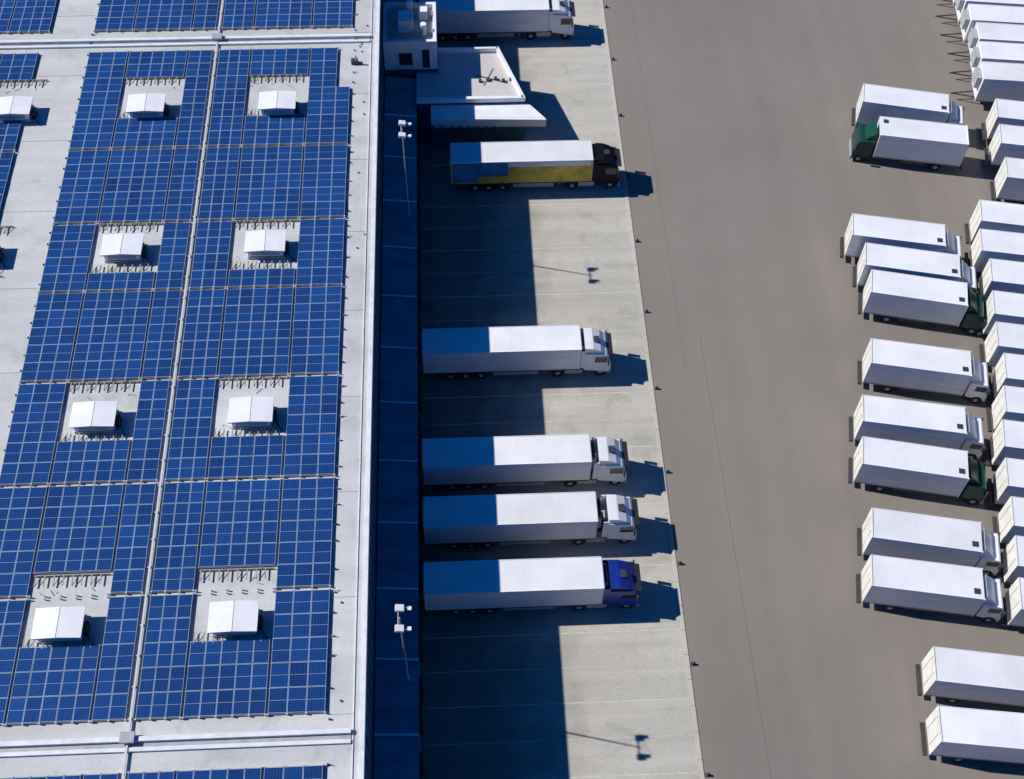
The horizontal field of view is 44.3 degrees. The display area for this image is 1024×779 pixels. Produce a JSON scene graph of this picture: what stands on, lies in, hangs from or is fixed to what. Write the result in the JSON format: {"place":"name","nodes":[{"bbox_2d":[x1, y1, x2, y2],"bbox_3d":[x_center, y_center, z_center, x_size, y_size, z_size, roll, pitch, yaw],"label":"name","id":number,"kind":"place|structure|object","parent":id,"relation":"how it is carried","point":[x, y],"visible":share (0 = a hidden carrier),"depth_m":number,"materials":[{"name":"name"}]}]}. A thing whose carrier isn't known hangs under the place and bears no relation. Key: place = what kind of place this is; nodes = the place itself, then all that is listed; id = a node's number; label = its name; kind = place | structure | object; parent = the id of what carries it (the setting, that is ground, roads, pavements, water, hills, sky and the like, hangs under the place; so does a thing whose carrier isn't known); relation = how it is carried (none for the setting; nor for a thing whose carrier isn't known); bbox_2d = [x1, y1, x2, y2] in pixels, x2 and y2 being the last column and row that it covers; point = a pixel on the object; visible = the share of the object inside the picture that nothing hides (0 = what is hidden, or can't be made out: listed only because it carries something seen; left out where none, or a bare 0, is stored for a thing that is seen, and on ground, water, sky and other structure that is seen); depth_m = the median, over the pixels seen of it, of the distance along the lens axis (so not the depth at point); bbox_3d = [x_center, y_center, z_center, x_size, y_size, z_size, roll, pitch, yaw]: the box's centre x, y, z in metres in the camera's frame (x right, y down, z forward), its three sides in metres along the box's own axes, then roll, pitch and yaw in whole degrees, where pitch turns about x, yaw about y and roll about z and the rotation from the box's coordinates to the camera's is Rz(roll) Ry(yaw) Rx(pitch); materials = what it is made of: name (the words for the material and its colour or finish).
{"place":"outdoors","nodes":[
{"label":"outdoors","id":0,"kind":"place"},
{"bbox_2d":[383,0,437,78],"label":"stair tower","id":1,"kind":"structure","parent":0,"point":[410,49],"depth_m":121.91,"materials":[{"name":"grey paint"}]},
{"bbox_2d":[600,0,1023,778],"bbox_3d":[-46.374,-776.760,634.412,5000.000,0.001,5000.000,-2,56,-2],"label":"ground","id":2,"kind":"structure","parent":0,"point":[766,188],"depth_m":111.00,"materials":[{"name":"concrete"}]},
{"bbox_2d":[0,0,385,778],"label":"warehouse roof","id":3,"kind":"structure","parent":2,"relation":"on","point":[32,188],"depth_m":93.30,"materials":[{"name":"white metal"}]},
{"bbox_2d":[0,246,6,269],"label":"rooftop ventilation unit","id":4,"kind":"object","parent":3,"relation":"on","point":[1,254],"visible":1,"depth_m":99.63,"materials":[{"name":"grey paint"}]},
{"bbox_2d":[0,96,39,124],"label":"rooftop ventilation unit","id":5,"kind":"object","parent":3,"relation":"on","point":[18,108],"visible":1,"depth_m":108.02,"materials":[{"name":"grey paint"}]},
{"bbox_2d":[0,52,47,276],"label":"solar panel array","id":6,"kind":"object","parent":3,"relation":"on","point":[14,68],"visible":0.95,"depth_m":110.71,"materials":[{"name":"blue glass"}]},
{"bbox_2d":[0,0,56,33],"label":"solar panel array","id":7,"kind":"object","parent":3,"relation":"on","point":[36,16],"visible":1,"depth_m":115.76,"materials":[{"name":"blue glass"}]},
{"bbox_2d":[0,772,119,778],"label":"solar panel array","id":8,"kind":"object","parent":3,"relation":"on","point":[98,776],"visible":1,"depth_m":76.73,"materials":[{"name":"blue glass"}]},
{"bbox_2d":[30,607,93,644],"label":"rooftop ventilation unit","id":9,"kind":"object","parent":3,"relation":"on","point":[60,624],"visible":1,"depth_m":81.49,"materials":[{"name":"grey paint"}]},
{"bbox_2d":[69,401,126,436],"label":"rooftop ventilation unit","id":10,"kind":"object","parent":3,"relation":"on","point":[90,417],"visible":1,"depth_m":90.51,"materials":[{"name":"grey paint"}]},
{"bbox_2d":[0,49,213,725],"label":"solar panel array","id":11,"kind":"object","parent":3,"relation":"on","point":[35,422],"visible":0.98,"depth_m":93.19,"materials":[{"name":"blue glass"}]},
{"bbox_2d":[100,233,151,265],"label":"rooftop ventilation unit","id":12,"kind":"object","parent":3,"relation":"on","point":[123,247],"visible":1,"depth_m":99.48,"materials":[{"name":"grey paint"}]},
{"bbox_2d":[126,93,168,118],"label":"rooftop ventilation unit","id":13,"kind":"object","parent":3,"relation":"on","point":[148,105],"visible":1,"depth_m":108.39,"materials":[{"name":"grey paint"}]},
{"bbox_2d":[93,0,219,31],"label":"solar panel array","id":14,"kind":"object","parent":3,"relation":"on","point":[119,15],"visible":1,"depth_m":116.07,"materials":[{"name":"blue glass"}]},
{"bbox_2d":[0,0,369,778],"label":"roof joints and pipes","id":15,"kind":"object","parent":3,"relation":"on","point":[126,742],"visible":1,"depth_m":78.58,"materials":[{"name":"grey metal"}]},
{"bbox_2d":[3,0,367,765],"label":"roof edge hardware","id":16,"kind":"object","parent":3,"relation":"on","point":[355,60],"visible":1,"depth_m":101.11,"materials":[{"name":"metal"}]},
{"bbox_2d":[127,764,323,778],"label":"solar panel array","id":17,"kind":"object","parent":3,"relation":"on","point":[303,771],"visible":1,"depth_m":76.97,"materials":[{"name":"blue glass"}]},
{"bbox_2d":[207,600,267,638],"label":"rooftop ventilation unit","id":18,"kind":"object","parent":3,"relation":"on","point":[237,618],"visible":1,"depth_m":81.89,"materials":[{"name":"grey paint"}]},
{"bbox_2d":[134,47,349,720],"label":"solar panel array","id":19,"kind":"object","parent":3,"relation":"on","point":[298,691],"visible":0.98,"depth_m":91.55,"materials":[{"name":"blue glass"}]},
{"bbox_2d":[227,396,283,432],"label":"rooftop ventilation unit","id":20,"kind":"object","parent":3,"relation":"on","point":[252,412],"visible":1,"depth_m":90.91,"materials":[{"name":"grey paint"}]},
{"bbox_2d":[244,230,294,261],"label":"rooftop ventilation unit","id":21,"kind":"object","parent":3,"relation":"on","point":[266,244],"visible":1,"depth_m":99.88,"materials":[{"name":"grey paint"}]},
{"bbox_2d":[258,90,299,115],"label":"rooftop ventilation unit","id":22,"kind":"object","parent":3,"relation":"on","point":[273,103],"visible":1,"depth_m":108.80,"materials":[{"name":"grey paint"}]},
{"bbox_2d":[221,0,353,29],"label":"solar panel array","id":23,"kind":"object","parent":3,"relation":"on","point":[283,18],"visible":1,"depth_m":116.42,"materials":[{"name":"blue glass"}]},
{"bbox_2d":[351,0,385,778],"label":"eaves and cladding","id":24,"kind":"object","parent":3,"relation":"attached to","point":[379,73],"visible":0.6,"depth_m":95.49,"materials":[{"name":"white metal"}]},
{"bbox_2d":[419,0,699,778],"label":"concrete apron","id":25,"kind":"object","parent":2,"relation":"on","point":[594,110],"depth_m":105.60,"materials":[{"name":"grey concrete"}]},
{"bbox_2d":[373,0,423,778],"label":"loading dock bays","id":26,"kind":"object","parent":25,"relation":"on","point":[398,727],"visible":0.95,"depth_m":98.89,"materials":[{"name":"metal"}]},
{"bbox_2d":[395,604,410,680],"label":"light mast","id":27,"kind":"object","parent":26,"relation":"on","point":[400,628],"visible":1,"depth_m":80.46,"materials":[{"name":"metal"}]},
{"bbox_2d":[398,120,410,214],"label":"light mast","id":28,"kind":"object","parent":26,"relation":"on","point":[402,134],"visible":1,"depth_m":105.83,"materials":[{"name":"metal"}]},
{"bbox_2d":[416,47,545,146],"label":"entrance building","id":29,"kind":"structure","parent":25,"relation":"on","point":[469,94],"depth_m":122.28,"materials":[{"name":"white paint"}]},
{"bbox_2d":[419,0,575,41],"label":"semi trailer truck","id":30,"kind":"object","parent":25,"relation":"on","point":[455,19],"visible":0.91,"depth_m":130.69,"materials":[{"name":"grey paint"}]},
{"bbox_2d":[422,325,612,379],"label":"semi trailer truck","id":31,"kind":"object","parent":25,"relation":"on","point":[482,352],"visible":1,"depth_m":106.34,"materials":[{"name":"grey paint"}]},
{"bbox_2d":[422,434,628,490],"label":"semi trailer truck","id":32,"kind":"object","parent":25,"relation":"on","point":[483,463],"visible":1,"depth_m":100.20,"materials":[{"name":"grey paint"}]},
{"bbox_2d":[423,491,639,548],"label":"semi trailer truck","id":33,"kind":"object","parent":25,"relation":"on","point":[472,521],"visible":1,"depth_m":97.22,"materials":[{"name":"grey paint"}]},
{"bbox_2d":[423,556,641,614],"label":"semi trailer truck","id":34,"kind":"object","parent":25,"relation":"on","point":[492,586],"visible":1,"depth_m":94.05,"materials":[{"name":"grey paint"}]},
{"bbox_2d":[450,140,621,191],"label":"semi trailer truck","id":35,"kind":"object","parent":25,"relation":"on","point":[475,166],"visible":1,"depth_m":118.74,"materials":[{"name":"metal"}]},
{"bbox_2d":[421,14,697,778],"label":"bay markings","id":36,"kind":"object","parent":25,"relation":"on","point":[555,421],"visible":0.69,"depth_m":106.10,"materials":[{"name":"paint"}]},
{"bbox_2d":[600,0,704,778],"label":"kerb","id":37,"kind":"structure","parent":2,"relation":"on","point":[687,663],"depth_m":105.75,"materials":[{"name":"concrete"}]},
{"bbox_2d":[630,0,770,776],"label":"asphalt joint lines","id":38,"kind":"object","parent":2,"relation":"on","point":[718,452],"visible":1,"depth_m":103.50,"materials":[{"name":"black asphalt"}]},
{"bbox_2d":[840,213,962,263],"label":"box truck","id":39,"kind":"object","parent":2,"relation":"on","point":[862,229],"visible":0.63,"depth_m":113.67,"materials":[{"name":"white paint"}]},
{"bbox_2d":[851,83,964,125],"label":"box truck","id":40,"kind":"object","parent":2,"relation":"on","point":[875,102],"visible":0.63,"depth_m":123.34,"materials":[{"name":"white paint"}]},
{"bbox_2d":[849,116,968,170],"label":"box truck","id":41,"kind":"object","parent":2,"relation":"on","point":[935,145],"visible":1,"depth_m":121.27,"materials":[{"name":"white paint"}]},
{"bbox_2d":[852,242,977,293],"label":"box truck","id":42,"kind":"object","parent":2,"relation":"on","point":[925,263],"visible":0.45,"depth_m":111.70,"materials":[{"name":"white paint"}]},
{"bbox_2d":[849,395,985,459],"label":"box truck","id":43,"kind":"object","parent":2,"relation":"on","point":[933,424],"visible":0.86,"depth_m":102.65,"materials":[{"name":"white paint"}]},
{"bbox_2d":[848,436,987,504],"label":"box truck","id":44,"kind":"object","parent":2,"relation":"on","point":[880,465],"visible":1,"depth_m":100.40,"materials":[{"name":"white paint"}]},
{"bbox_2d":[858,269,985,334],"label":"box truck","id":45,"kind":"object","parent":2,"relation":"on","point":[887,296],"visible":1,"depth_m":110.20,"materials":[{"name":"white paint"}]},
{"bbox_2d":[857,338,990,403],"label":"box truck","id":46,"kind":"object","parent":2,"relation":"on","point":[888,365],"visible":1,"depth_m":105.98,"materials":[{"name":"white paint"}]},
{"bbox_2d":[857,508,1002,575],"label":"box truck","id":47,"kind":"object","parent":2,"relation":"on","point":[908,535],"visible":0.81,"depth_m":96.71,"materials":[{"name":"white paint"}]},
{"bbox_2d":[856,555,1005,622],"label":"box truck","id":48,"kind":"object","parent":2,"relation":"on","point":[890,583],"visible":1,"depth_m":94.52,"materials":[{"name":"white paint"}]},
{"bbox_2d":[915,646,1023,706],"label":"box truck","id":49,"kind":"object","parent":2,"relation":"on","point":[950,675],"visible":1,"depth_m":90.50,"materials":[{"name":"white paint"}]},
{"bbox_2d":[920,706,1023,763],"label":"box truck","id":50,"kind":"object","parent":2,"relation":"on","point":[957,734],"visible":1,"depth_m":88.06,"materials":[{"name":"white paint"}]},
{"bbox_2d":[935,0,1023,23],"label":"box trailer","id":51,"kind":"object","parent":2,"relation":"on","point":[961,6],"visible":0.39,"depth_m":131.79,"materials":[{"name":"white paint"}]},
{"bbox_2d":[940,3,1023,42],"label":"box trailer","id":52,"kind":"object","parent":2,"relation":"on","point":[972,15],"visible":0.42,"depth_m":130.75,"materials":[{"name":"white paint"}]},
{"bbox_2d":[947,22,1023,57],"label":"box trailer","id":53,"kind":"object","parent":2,"relation":"on","point":[997,32],"visible":0.34,"depth_m":129.12,"materials":[{"name":"white paint"}]},
{"bbox_2d":[949,41,1023,76],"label":"box trailer","id":54,"kind":"object","parent":2,"relation":"on","point":[988,51],"visible":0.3,"depth_m":127.46,"materials":[{"name":"white paint"}]},
{"bbox_2d":[951,61,1023,101],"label":"box trailer","id":55,"kind":"object","parent":2,"relation":"on","point":[992,81],"visible":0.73,"depth_m":125.96,"materials":[{"name":"white paint"}]},
{"bbox_2d":[964,229,1023,272],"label":"box truck","id":56,"kind":"object","parent":2,"relation":"on","point":[987,244],"visible":0.66,"depth_m":113.11,"materials":[{"name":"white paint"}]},
{"bbox_2d":[965,200,1023,243],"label":"box truck","id":57,"kind":"object","parent":2,"relation":"on","point":[998,216],"visible":0.63,"depth_m":115.04,"materials":[{"name":"white paint"}]},
{"bbox_2d":[976,258,1023,301],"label":"box truck","id":58,"kind":"object","parent":2,"relation":"on","point":[1002,275],"visible":0.66,"depth_m":111.18,"materials":[{"name":"white paint"}]},
{"bbox_2d":[977,290,1023,335],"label":"box truck","id":59,"kind":"object","parent":2,"relation":"on","point":[1002,306],"visible":0.55,"depth_m":109.13,"materials":[{"name":"white paint"}]},
{"bbox_2d":[979,321,1023,366],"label":"box truck","id":60,"kind":"object","parent":2,"relation":"on","point":[1002,338],"visible":0.7,"depth_m":107.39,"materials":[{"name":"white paint"}]},
{"bbox_2d":[981,98,1023,140],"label":"box truck","id":61,"kind":"object","parent":2,"relation":"on","point":[1006,112],"visible":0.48,"depth_m":122.82,"materials":[{"name":"white paint"}]},
{"bbox_2d":[984,419,1023,466],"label":"box truck","id":62,"kind":"object","parent":2,"relation":"on","point":[1007,439],"visible":0.79,"depth_m":101.88,"materials":[{"name":"white paint"}]},
{"bbox_2d":[984,124,1023,166],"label":"box truck","id":63,"kind":"object","parent":2,"relation":"on","point":[1007,140],"visible":0.68,"depth_m":120.97,"materials":[{"name":"white paint"}]},
{"bbox_2d":[986,385,1023,431],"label":"box truck","id":64,"kind":"object","parent":2,"relation":"on","point":[1008,403],"visible":0.74,"depth_m":103.70,"materials":[{"name":"white paint"}]},
{"bbox_2d":[987,457,1023,504],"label":"box truck","id":65,"kind":"object","parent":2,"relation":"on","point":[1008,478],"visible":0.84,"depth_m":99.91,"materials":[{"name":"white paint"}]},
{"bbox_2d":[988,353,1023,398],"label":"box truck","id":66,"kind":"object","parent":2,"relation":"on","point":[1008,370],"visible":0.77,"depth_m":105.58,"materials":[{"name":"white paint"}]},
{"bbox_2d":[990,157,1023,204],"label":"box truck","id":67,"kind":"object","parent":2,"relation":"on","point":[1009,181],"visible":0.83,"depth_m":118.75,"materials":[{"name":"white paint"}]},
{"bbox_2d":[992,496,1023,543],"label":"box truck","id":68,"kind":"object","parent":2,"relation":"on","point":[1011,518],"visible":0.87,"depth_m":98.05,"materials":[{"name":"white paint"}]},
{"bbox_2d":[997,535,1023,583],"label":"box truck","id":69,"kind":"object","parent":2,"relation":"on","point":[1013,559],"visible":0.9,"depth_m":96.25,"materials":[{"name":"white paint"}]},
{"bbox_2d":[1001,577,1023,626],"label":"box truck","id":70,"kind":"object","parent":2,"relation":"on","point":[1014,596],"visible":0.97,"depth_m":94.56,"materials":[{"name":"white paint"}]}
]}

